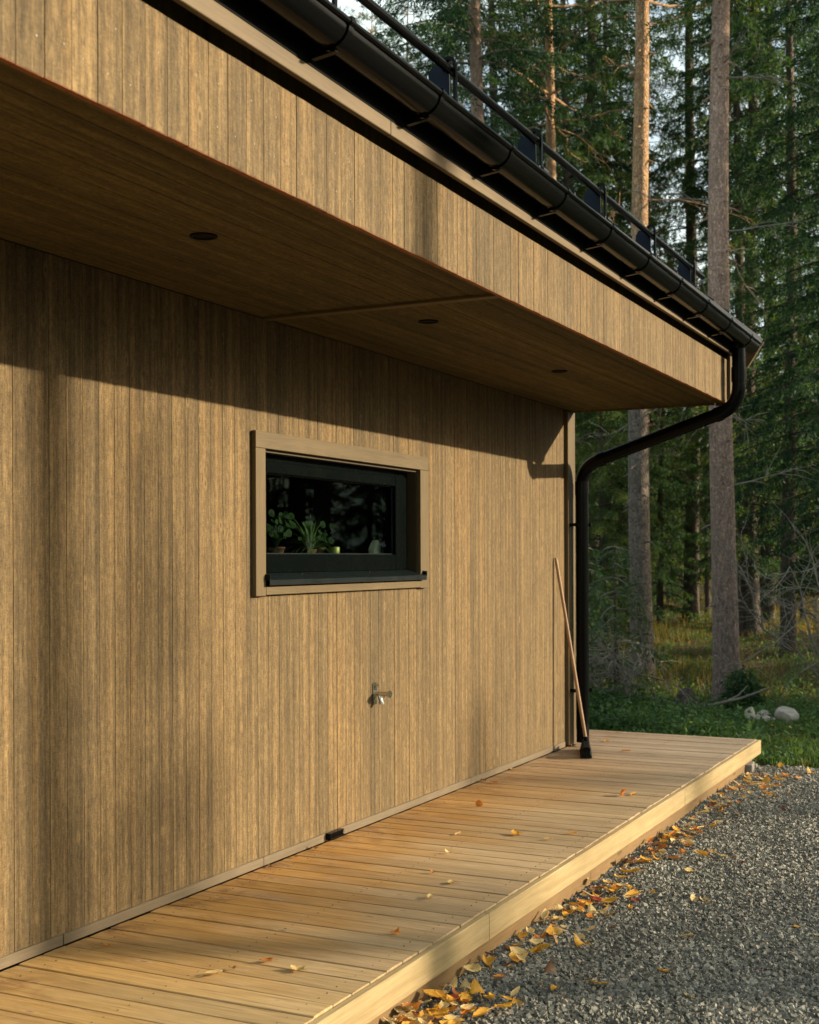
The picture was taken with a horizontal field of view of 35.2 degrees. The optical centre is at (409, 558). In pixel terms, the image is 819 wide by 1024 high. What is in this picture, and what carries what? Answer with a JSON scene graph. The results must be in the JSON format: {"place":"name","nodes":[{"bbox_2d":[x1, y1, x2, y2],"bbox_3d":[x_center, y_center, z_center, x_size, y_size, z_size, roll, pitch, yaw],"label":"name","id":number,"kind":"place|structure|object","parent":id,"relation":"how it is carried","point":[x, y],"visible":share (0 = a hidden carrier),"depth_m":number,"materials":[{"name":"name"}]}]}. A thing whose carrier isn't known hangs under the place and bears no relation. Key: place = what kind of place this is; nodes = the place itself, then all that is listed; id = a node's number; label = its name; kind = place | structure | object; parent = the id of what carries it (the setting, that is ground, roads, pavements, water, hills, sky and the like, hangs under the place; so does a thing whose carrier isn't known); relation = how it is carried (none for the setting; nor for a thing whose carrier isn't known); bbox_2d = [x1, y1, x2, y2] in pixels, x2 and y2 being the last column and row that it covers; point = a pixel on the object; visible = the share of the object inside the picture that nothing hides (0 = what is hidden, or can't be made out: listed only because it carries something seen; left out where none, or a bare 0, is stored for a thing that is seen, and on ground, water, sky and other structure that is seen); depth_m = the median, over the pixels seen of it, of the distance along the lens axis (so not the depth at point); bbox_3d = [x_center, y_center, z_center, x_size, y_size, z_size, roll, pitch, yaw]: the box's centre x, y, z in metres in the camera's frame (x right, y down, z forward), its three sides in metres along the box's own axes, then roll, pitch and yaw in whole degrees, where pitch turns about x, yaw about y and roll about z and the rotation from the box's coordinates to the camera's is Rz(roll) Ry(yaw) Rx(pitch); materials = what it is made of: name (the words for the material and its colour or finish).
{"place":"outdoors","nodes":[
{"label":"outdoors","id":0,"kind":"place"},
{"bbox_2d":[369,540,380,552],"bbox_3d":[-0.197,-0.054,7.305,0.036,0.105,0.082,0,0,26],"label":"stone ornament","id":1,"kind":"object","parent":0,"point":[374,547],"visible":0.55,"depth_m":7.29,"materials":[{"name":"stone"}]},
{"bbox_2d":[329,0,818,528],"label":"sky","id":2,"kind":"structure","parent":0,"point":[351,3],"materials":[{"name":"white"}]},
{"bbox_2d":[398,765,818,1023],"bbox_3d":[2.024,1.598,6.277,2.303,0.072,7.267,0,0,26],"label":"gravel","id":3,"kind":"structure","parent":0,"point":[772,881],"depth_m":5.42,"materials":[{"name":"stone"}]},
{"bbox_2d":[0,729,760,1023],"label":"wooden deck","id":4,"kind":"structure","parent":3,"relation":"on","point":[331,915],"depth_m":5.30,"materials":[{"name":"brown wood"}]},
{"bbox_2d":[198,969,221,976],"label":"fallen leaf","id":5,"kind":"object","parent":4,"relation":"on","point":[213,971],"visible":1,"depth_m":4.39,"materials":[{"name":"plant"}]},
{"bbox_2d":[290,965,308,971],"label":"fallen leaf","id":6,"kind":"object","parent":4,"relation":"on","point":[298,967],"visible":1,"depth_m":4.44,"materials":[{"name":"plant"}]},
{"bbox_2d":[555,558,591,758],"bbox_3d":[1.182,0.698,9.316,0.264,1.418,0.454,0,0,7],"label":"broom","id":7,"kind":"object","parent":4,"relation":"on","point":[585,750],"visible":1,"depth_m":9.42,"materials":[{"name":"brown wood"}]},
{"bbox_2d":[394,1005,412,1012],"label":"fallen leaf","id":8,"kind":"object","parent":3,"relation":"on","point":[401,1010],"visible":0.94,"depth_m":4.45,"materials":[{"name":"plant"}]},
{"bbox_2d":[395,1000,421,1013],"bbox_3d":[-0.004,1.541,4.453,0.097,0.040,0.058,-6,25,-4],"label":"fallen leaf","id":9,"kind":"object","parent":8,"relation":"on","point":[416,1005],"visible":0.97,"depth_m":4.45,"materials":[{"name":"plant"}]},
{"bbox_2d":[424,1015,435,1023],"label":"fallen leaf","id":10,"kind":"object","parent":3,"relation":"on","point":[431,1019],"visible":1,"depth_m":4.35,"materials":[{"name":"plant"}]},
{"bbox_2d":[428,1007,448,1018],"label":"fallen leaf","id":11,"kind":"object","parent":3,"relation":"on","point":[442,1010],"visible":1,"depth_m":4.42,"materials":[{"name":"plant"}]},
{"bbox_2d":[434,990,451,1005],"bbox_3d":[0.122,1.552,4.567,0.037,0.016,0.106,16,3,-42],"label":"fallen leaf","id":12,"kind":"object","parent":3,"relation":"on","point":[441,995],"visible":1,"depth_m":4.58,"materials":[{"name":"plant"}]},
{"bbox_2d":[444,994,461,1001],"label":"fallen leaf","id":13,"kind":"object","parent":12,"relation":"on","point":[451,999],"visible":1,"depth_m":4.56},
{"bbox_2d":[439,1000,449,1007],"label":"fallen leaf","id":14,"kind":"object","parent":3,"relation":"on","point":[444,1004],"visible":0.77,"depth_m":4.51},
{"bbox_2d":[459,978,470,991],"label":"fallen leaf","id":15,"kind":"object","parent":3,"relation":"on","point":[465,983],"visible":1,"depth_m":4.70,"materials":[{"name":"plant"}]},
{"bbox_2d":[461,1004,469,1017],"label":"fallen leaf","id":16,"kind":"object","parent":3,"relation":"on","point":[464,1011],"visible":0.88,"depth_m":4.46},
{"bbox_2d":[462,963,488,971],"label":"fallen leaf","id":17,"kind":"object","parent":3,"relation":"on","point":[473,967],"visible":1,"depth_m":4.95,"materials":[{"name":"plant"}]},
{"bbox_2d":[469,978,484,1000],"bbox_3d":[0.248,1.559,4.675,0.056,0.039,0.095,-2,15,-17],"label":"fallen leaf","id":18,"kind":"object","parent":3,"relation":"on","point":[476,987],"visible":1,"depth_m":4.70,"materials":[{"name":"plant"}]},
{"bbox_2d":[472,1007,491,1018],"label":"fallen leaf","id":19,"kind":"object","parent":3,"relation":"on","point":[481,1011],"visible":1,"depth_m":4.44,"materials":[{"name":"plant"}]},
{"bbox_2d":[482,955,491,970],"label":"fallen leaf","id":20,"kind":"object","parent":3,"relation":"on","point":[486,960],"visible":1,"depth_m":5.01,"materials":[{"name":"plant"}]},
{"bbox_2d":[483,992,495,998],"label":"fallen leaf","id":21,"kind":"object","parent":3,"relation":"on","point":[490,996],"visible":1,"depth_m":4.61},
{"bbox_2d":[492,1002,512,1007],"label":"fallen leaf","id":22,"kind":"object","parent":3,"relation":"on","point":[506,1005],"visible":1,"depth_m":4.53,"materials":[{"name":"plant"}]},
{"bbox_2d":[509,949,520,961],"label":"fallen leaf","id":23,"kind":"object","parent":3,"relation":"on","point":[515,957],"visible":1,"depth_m":5.08,"materials":[{"name":"plant"}]},
{"bbox_2d":[511,951,528,959],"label":"fallen leaf","id":24,"kind":"object","parent":23,"relation":"on","point":[521,957],"visible":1,"depth_m":5.06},
{"bbox_2d":[510,986,519,996],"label":"fallen leaf","id":25,"kind":"object","parent":3,"relation":"on","point":[515,991],"visible":1,"depth_m":4.66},
{"bbox_2d":[512,998,522,1006],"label":"fallen leaf","id":26,"kind":"object","parent":3,"relation":"on","point":[516,1001],"visible":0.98,"depth_m":4.63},
{"bbox_2d":[510,946,527,956],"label":"fallen leaf","id":27,"kind":"object","parent":3,"relation":"on","point":[518,950],"visible":0.68,"depth_m":5.18,"materials":[{"name":"plant"}]},
{"bbox_2d":[518,931,527,939],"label":"fallen leaf","id":28,"kind":"object","parent":3,"relation":"on","point":[522,934],"visible":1,"depth_m":5.42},
{"bbox_2d":[523,938,543,943],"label":"fallen leaf","id":29,"kind":"object","parent":3,"relation":"on","point":[535,940],"visible":1,"depth_m":5.30,"materials":[{"name":"plant"}]},
{"bbox_2d":[536,943,550,947],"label":"fallen leaf","id":30,"kind":"object","parent":3,"relation":"on","point":[545,945],"visible":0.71,"depth_m":5.29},
{"bbox_2d":[541,908,549,923],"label":"fallen leaf","id":31,"kind":"object","parent":3,"relation":"on","point":[544,913],"visible":1,"depth_m":5.68,"materials":[{"name":"plant"}]},
{"bbox_2d":[544,959,556,973],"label":"fallen leaf","id":32,"kind":"object","parent":3,"relation":"on","point":[550,965],"visible":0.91,"depth_m":4.96,"materials":[{"name":"plant"}]},
{"bbox_2d":[546,925,558,938],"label":"fallen leaf","id":33,"kind":"object","parent":3,"relation":"on","point":[550,929],"visible":1,"depth_m":5.46,"materials":[{"name":"plant"}]},
{"bbox_2d":[555,904,565,910],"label":"fallen leaf","id":34,"kind":"object","parent":3,"relation":"on","point":[558,907],"visible":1,"depth_m":5.78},
{"bbox_2d":[572,932,586,939],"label":"fallen leaf","id":35,"kind":"object","parent":3,"relation":"on","point":[581,936],"visible":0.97,"depth_m":5.37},
{"bbox_2d":[574,935,592,947],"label":"fallen leaf","id":36,"kind":"object","parent":3,"relation":"on","point":[578,941],"visible":1,"depth_m":5.28,"materials":[{"name":"plant"}]},
{"bbox_2d":[587,903,597,915],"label":"fallen leaf","id":37,"kind":"object","parent":3,"relation":"on","point":[591,909],"visible":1,"depth_m":5.78,"materials":[{"name":"plant"}]},
{"bbox_2d":[585,894,601,901],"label":"fallen leaf","id":38,"kind":"object","parent":3,"relation":"on","point":[596,898],"visible":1,"depth_m":6.00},
{"bbox_2d":[582,979,606,983],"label":"fallen leaf","id":39,"kind":"object","parent":3,"relation":"on","point":[605,982],"visible":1,"depth_m":4.77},
{"bbox_2d":[596,896,617,902],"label":"fallen leaf","id":40,"kind":"object","parent":3,"relation":"on","point":[610,899],"visible":1,"depth_m":5.93,"materials":[{"name":"plant"}]},
{"bbox_2d":[622,868,639,872],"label":"fallen leaf","id":41,"kind":"object","parent":3,"relation":"on","point":[634,869],"visible":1,"depth_m":6.48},
{"bbox_2d":[626,889,643,895],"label":"fallen leaf","id":42,"kind":"object","parent":3,"relation":"on","point":[633,892],"visible":1,"depth_m":6.08,"materials":[{"name":"plant"}]},
{"bbox_2d":[694,850,710,857],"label":"fallen leaf","id":43,"kind":"object","parent":3,"relation":"on","point":[701,852],"visible":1,"depth_m":6.84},
{"bbox_2d":[745,761,757,772],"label":"stone","id":44,"kind":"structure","parent":3,"relation":"on","point":[750,766],"depth_m":9.61,"materials":[{"name":"stone"}]},
{"label":"fallen leaf","id":45,"kind":"object","parent":3,"relation":"on","visible":0},
{"bbox_2d":[455,1003,473,1009],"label":"fallen leaf","id":46,"kind":"object","parent":45,"relation":"on","point":[470,1006],"visible":1,"depth_m":4.48,"materials":[{"name":"plant"}]},
{"label":"fallen leaf","id":47,"kind":"object","parent":3,"relation":"on","visible":0},
{"bbox_2d":[459,991,472,1002],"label":"fallen leaf","id":48,"kind":"object","parent":47,"relation":"on","point":[466,996],"visible":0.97,"depth_m":4.62,"materials":[{"name":"plant"}]},
{"label":"fallen leaf","id":49,"kind":"object","parent":3,"relation":"on","visible":0},
{"bbox_2d":[422,989,443,996],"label":"fallen leaf","id":50,"kind":"object","parent":49,"relation":"on","point":[431,992],"visible":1,"depth_m":4.62,"materials":[{"name":"plant"}]},
{"bbox_2d":[575,569,818,768],"bbox_3d":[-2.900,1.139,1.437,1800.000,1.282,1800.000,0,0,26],"label":"ground","id":51,"kind":"structure","parent":0,"point":[696,649],"depth_m":20.95,"materials":[{"name":"plant"}]},
{"bbox_2d":[338,0,416,67],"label":"pine tree","id":52,"kind":"object","parent":51,"relation":"on","point":[373,29],"visible":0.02,"depth_m":29.88,"materials":[{"name":"green plant"}]},
{"bbox_2d":[0,0,764,971],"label":"house","id":53,"kind":"structure","parent":51,"relation":"on","point":[350,276],"depth_m":5.36,"materials":[{"name":"brown wood"}]},
{"bbox_2d":[266,509,295,552],"bbox_3d":[-0.674,-0.125,6.485,0.158,0.249,0.258,0,0,8],"label":"money plant","id":54,"kind":"object","parent":53,"relation":"on","point":[271,531],"visible":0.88,"depth_m":6.47,"materials":[{"name":"green plant"}]},
{"bbox_2d":[285,512,333,552],"bbox_3d":[-0.515,-0.118,6.757,0.200,0.269,0.408,0,0,26],"label":"spider plant","id":55,"kind":"object","parent":53,"relation":"on","point":[311,543],"visible":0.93,"depth_m":6.73,"materials":[{"name":"green plant"}]},
{"bbox_2d":[295,521,333,552],"bbox_3d":[-0.499,-0.104,6.974,0.148,0.207,0.275,0,0,37],"label":"pothos plant","id":56,"kind":"object","parent":53,"relation":"on","point":[321,535],"visible":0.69,"depth_m":6.96,"materials":[{"name":"green plant"}]},
{"bbox_2d":[329,547,339,552],"bbox_3d":[-0.406,-0.033,6.961,0.060,0.064,0.060,0,0,26],"label":"candle","id":57,"kind":"object","parent":53,"relation":"on","point":[334,549],"visible":0.56,"depth_m":6.94,"materials":[{"name":"wax"}]},
{"bbox_2d":[266,454,406,586],"bbox_3d":[-0.399,-0.177,6.701,0.094,0.633,1.604,0,0,26],"label":"window","id":58,"kind":"structure","parent":53,"relation":"in","point":[394,483],"depth_m":6.82,"materials":[{"name":"black paint"}]},
{"bbox_2d":[356,0,469,80],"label":"pine tree","id":59,"kind":"object","parent":51,"relation":"on","point":[378,22],"visible":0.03,"depth_m":26.85,"materials":[{"name":"green plant"}]},
{"bbox_2d":[406,0,501,105],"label":"spruce tree","id":60,"kind":"object","parent":51,"relation":"on","point":[418,58],"visible":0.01,"depth_m":25.88,"materials":[{"name":"green plant"}]},
{"bbox_2d":[373,0,612,518],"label":"spruce tree","id":61,"kind":"object","parent":51,"relation":"on","point":[473,39],"visible":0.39,"depth_m":18.88,"materials":[{"name":"green plant"}]},
{"bbox_2d":[433,0,610,507],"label":"spruce tree","id":62,"kind":"object","parent":51,"relation":"on","point":[490,80],"visible":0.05,"depth_m":23.82,"materials":[{"name":"green plant"}]},
{"bbox_2d":[487,0,598,548],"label":"spruce tree","id":63,"kind":"object","parent":51,"relation":"on","point":[525,85],"depth_m":28.93,"materials":[{"name":"green plant"}]},
{"bbox_2d":[428,0,679,559],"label":"pine tree","id":64,"kind":"object","parent":51,"relation":"on","point":[549,92],"visible":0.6,"depth_m":19.93,"materials":[{"name":"green plant"}]},
{"bbox_2d":[498,0,661,592],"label":"spruce tree","id":65,"kind":"object","parent":51,"relation":"on","point":[568,179],"visible":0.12,"depth_m":23.83,"materials":[{"name":"green plant"}]},
{"bbox_2d":[558,0,626,208],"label":"spruce tree","id":66,"kind":"object","parent":51,"relation":"on","point":[580,97],"visible":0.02,"depth_m":35.93,"materials":[{"name":"green plant"}]},
{"bbox_2d":[500,0,688,627],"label":"spruce tree","id":67,"kind":"object","parent":51,"relation":"on","point":[595,37],"visible":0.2,"depth_m":24.82,"materials":[{"name":"green plant"}]},
{"bbox_2d":[575,424,655,610],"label":"birch tree","id":68,"kind":"object","parent":51,"relation":"on","point":[615,523],"visible":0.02,"depth_m":30.93,"materials":[{"name":"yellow plant"}]},
{"bbox_2d":[589,597,645,707],"bbox_3d":[2.082,1.029,13.841,1.148,1.258,0.920,0,0,26],"label":"dead bush","id":69,"kind":"object","parent":51,"relation":"on","point":[626,679],"visible":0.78,"depth_m":13.64,"materials":[{"name":"plant"}]},
{"bbox_2d":[575,199,660,645],"bbox_3d":[3.090,-2.220,21.007,2.030,7.627,1.962,0,0,14],"label":"spruce tree","id":70,"kind":"object","parent":51,"relation":"on","point":[601,479],"visible":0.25,"depth_m":20.85,"materials":[{"name":"green plant"}]},
{"bbox_2d":[556,0,690,626],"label":"spruce tree","id":71,"kind":"object","parent":51,"relation":"on","point":[655,465],"visible":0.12,"depth_m":26.71,"materials":[{"name":"green plant"}]},
{"bbox_2d":[575,547,680,687],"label":"young spruce","id":72,"kind":"object","parent":51,"relation":"on","point":[596,574],"visible":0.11,"depth_m":16.37,"materials":[{"name":"green plant"}]},
{"bbox_2d":[594,2,684,610],"bbox_3d":[5.001,-6.305,30.986,3.182,15.529,3.386,0,0,-6],"label":"spruce tree","id":73,"kind":"object","parent":51,"relation":"on","point":[618,224],"depth_m":30.91,"materials":[{"name":"green plant"}]},
{"bbox_2d":[584,61,707,579],"bbox_3d":[4.734,-3.974,25.110,3.189,11.137,3.051,0,0,-2],"label":"spruce tree","id":74,"kind":"object","parent":51,"relation":"on","point":[669,158],"visible":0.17,"depth_m":24.84,"materials":[{"name":"green plant"}]},
{"bbox_2d":[589,546,704,712],"bbox_3d":[2.027,0.880,14.406,2.608,2.365,2.697,0,0,-12],"label":"young spruce","id":75,"kind":"object","parent":51,"relation":"on","point":[613,608],"visible":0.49,"depth_m":14.14,"materials":[{"name":"green plant"}]},
{"bbox_2d":[551,0,755,681],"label":"pine tree","id":76,"kind":"object","parent":51,"relation":"on","point":[637,503],"visible":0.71,"depth_m":16.95,"materials":[{"name":"brown plant"}]},
{"bbox_2d":[598,187,710,624],"bbox_3d":[5.295,-3.179,27.034,2.518,9.457,2.433,0,0,-35],"label":"spruce tree","id":77,"kind":"object","parent":51,"relation":"on","point":[658,584],"visible":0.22,"depth_m":26.81,"materials":[{"name":"green plant"}]},
{"bbox_2d":[650,410,710,592],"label":"spruce tree","id":78,"kind":"object","parent":51,"relation":"on","point":[678,581],"visible":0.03,"depth_m":35.84,"materials":[{"name":"green plant"}]},
{"bbox_2d":[650,408,710,601],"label":"birch tree","id":79,"kind":"object","parent":51,"relation":"on","point":[666,409],"depth_m":32.94,"materials":[{"name":"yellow plant"}]},
{"bbox_2d":[612,0,763,621],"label":"spruce tree","id":80,"kind":"object","parent":51,"relation":"on","point":[692,527],"visible":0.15,"depth_m":26.89,"materials":[{"name":"green plant"}]},
{"bbox_2d":[673,687,711,707],"bbox_3d":[3.075,1.571,14.373,0.806,0.305,0.516,0,0,-4],"label":"boulder","id":81,"kind":"object","parent":51,"relation":"on","point":[680,696],"visible":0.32,"depth_m":14.22,"materials":[{"name":"grey stone"}]},
{"bbox_2d":[664,428,733,590],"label":"birch tree","id":82,"kind":"object","parent":51,"relation":"on","point":[683,542],"visible":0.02,"depth_m":35.30,"materials":[{"name":"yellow plant"}]},
{"bbox_2d":[583,0,817,701],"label":"pine tree","id":83,"kind":"object","parent":51,"relation":"on","point":[725,638],"visible":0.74,"depth_m":14.90,"materials":[{"name":"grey plant"}]},
{"bbox_2d":[666,252,734,615],"bbox_3d":[6.863,-2.849,29.986,1.768,8.627,1.881,0,0,-18],"label":"spruce tree","id":84,"kind":"object","parent":51,"relation":"on","point":[707,594],"visible":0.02,"depth_m":29.93,"materials":[{"name":"green plant"}]},
{"bbox_2d":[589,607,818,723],"bbox_3d":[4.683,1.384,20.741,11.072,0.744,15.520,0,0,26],"label":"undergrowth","id":85,"kind":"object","parent":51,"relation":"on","point":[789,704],"visible":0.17,"depth_m":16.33,"materials":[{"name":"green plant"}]},
{"bbox_2d":[683,423,759,585],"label":"birch tree","id":86,"kind":"object","parent":51,"relation":"on","point":[703,524],"visible":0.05,"depth_m":33.17,"materials":[{"name":"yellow plant"}]},
{"bbox_2d":[672,685,771,710],"bbox_3d":[3.302,1.483,13.632,1.077,0.329,0.251,0,0,26],"label":"fallen branch","id":87,"kind":"object","parent":51,"relation":"on","point":[733,699],"visible":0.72,"depth_m":13.52,"materials":[{"name":"wood"}]},
{"bbox_2d":[648,0,818,636],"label":"spruce tree","id":88,"kind":"object","parent":51,"relation":"on","point":[737,113],"visible":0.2,"depth_m":23.90,"materials":[{"name":"green plant"}]},
{"bbox_2d":[654,0,818,635],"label":"spruce tree","id":89,"kind":"object","parent":51,"relation":"on","point":[748,601],"visible":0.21,"depth_m":23.91,"materials":[{"name":"green plant"}]},
{"bbox_2d":[712,654,772,710],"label":"spruce sapling","id":90,"kind":"object","parent":51,"relation":"on","point":[744,679],"visible":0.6,"depth_m":14.16,"materials":[{"name":"green plant"}]},
{"bbox_2d":[669,0,818,624],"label":"spruce tree","id":91,"kind":"object","parent":51,"relation":"on","point":[768,609],"visible":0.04,"depth_m":25.40,"materials":[{"name":"green plant"}]},
{"bbox_2d":[744,707,755,719],"bbox_3d":[3.407,1.579,12.895,0.120,0.200,0.168,0,0,26],"label":"boulder","id":92,"kind":"object","parent":51,"relation":"on","point":[747,714],"visible":0.59,"depth_m":12.85,"materials":[{"name":"stone"}]},
{"bbox_2d":[697,0,818,657],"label":"spruce tree","id":93,"kind":"object","parent":51,"relation":"on","point":[751,149],"visible":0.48,"depth_m":20.92,"materials":[{"name":"green plant"}]},
{"bbox_2d":[697,498,818,704],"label":"dead bush","id":94,"kind":"object","parent":51,"relation":"on","point":[780,639],"visible":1,"depth_m":13.46,"materials":[{"name":"plant"}]},
{"bbox_2d":[704,0,818,632],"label":"spruce tree","id":95,"kind":"object","parent":51,"relation":"on","point":[804,239],"visible":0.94,"depth_m":19.19,"materials":[{"name":"green plant"}]},
{"bbox_2d":[756,714,769,720],"bbox_3d":[3.522,1.609,12.893,0.171,0.110,0.185,0,0,42],"label":"boulder","id":96,"kind":"object","parent":51,"relation":"on","point":[765,717],"visible":0.41,"depth_m":12.85,"materials":[{"name":"stone"}]},
{"bbox_2d":[756,710,771,715],"bbox_3d":[3.607,1.604,13.148,0.141,0.129,0.151,0,0,-33],"label":"boulder","id":97,"kind":"object","parent":51,"relation":"on","point":[763,711],"visible":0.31,"depth_m":13.12,"materials":[{"name":"stone"}]},
{"bbox_2d":[733,322,816,608],"bbox_3d":[8.819,-2.259,30.935,3.222,7.402,3.264,0,0,17],"label":"birch tree","id":98,"kind":"object","parent":51,"relation":"on","point":[734,438],"visible":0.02,"depth_m":30.93,"materials":[{"name":"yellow plant"}]},
{"bbox_2d":[774,706,798,722],"bbox_3d":[3.767,1.577,12.883,0.240,0.204,0.241,0,0,-2],"label":"boulder","id":99,"kind":"object","parent":51,"relation":"on","point":[787,714],"visible":0.77,"depth_m":12.83,"materials":[{"name":"stone"}]},
{"bbox_2d":[756,3,818,611],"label":"spruce tree","id":100,"kind":"object","parent":51,"relation":"on","point":[806,551],"visible":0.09,"depth_m":24.95,"materials":[{"name":"green plant"}]},
{"bbox_2d":[758,172,816,595],"bbox_3d":[10.288,-4.866,33.977,2.193,12.152,2.146,0,0,-26],"label":"spruce tree","id":101,"kind":"object","parent":51,"relation":"on","point":[810,337],"visible":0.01,"depth_m":33.94,"materials":[{"name":"green plant"}]},
{"bbox_2d":[759,336,818,619],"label":"birch tree","id":102,"kind":"object","parent":51,"relation":"on","point":[800,517],"visible":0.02,"depth_m":26.94,"materials":[{"name":"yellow plant"}]},
{"bbox_2d":[576,678,818,768],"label":"grass","id":103,"kind":"structure","parent":0,"point":[803,757],"depth_m":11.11,"materials":[{"name":"plant"}]},
{"label":"fallen leaf","id":104,"kind":"object","parent":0,"visible":0},
{"bbox_2d":[440,1015,461,1020],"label":"fallen leaf","id":105,"kind":"object","parent":104,"relation":"on","point":[451,1017],"visible":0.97,"depth_m":4.38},
{"label":"fallen leaf","id":106,"kind":"object","parent":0,"visible":0},
{"bbox_2d":[442,976,457,990],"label":"fallen leaf","id":107,"kind":"object","parent":106,"relation":"on","point":[454,981],"visible":1,"depth_m":4.71,"materials":[{"name":"plant"}]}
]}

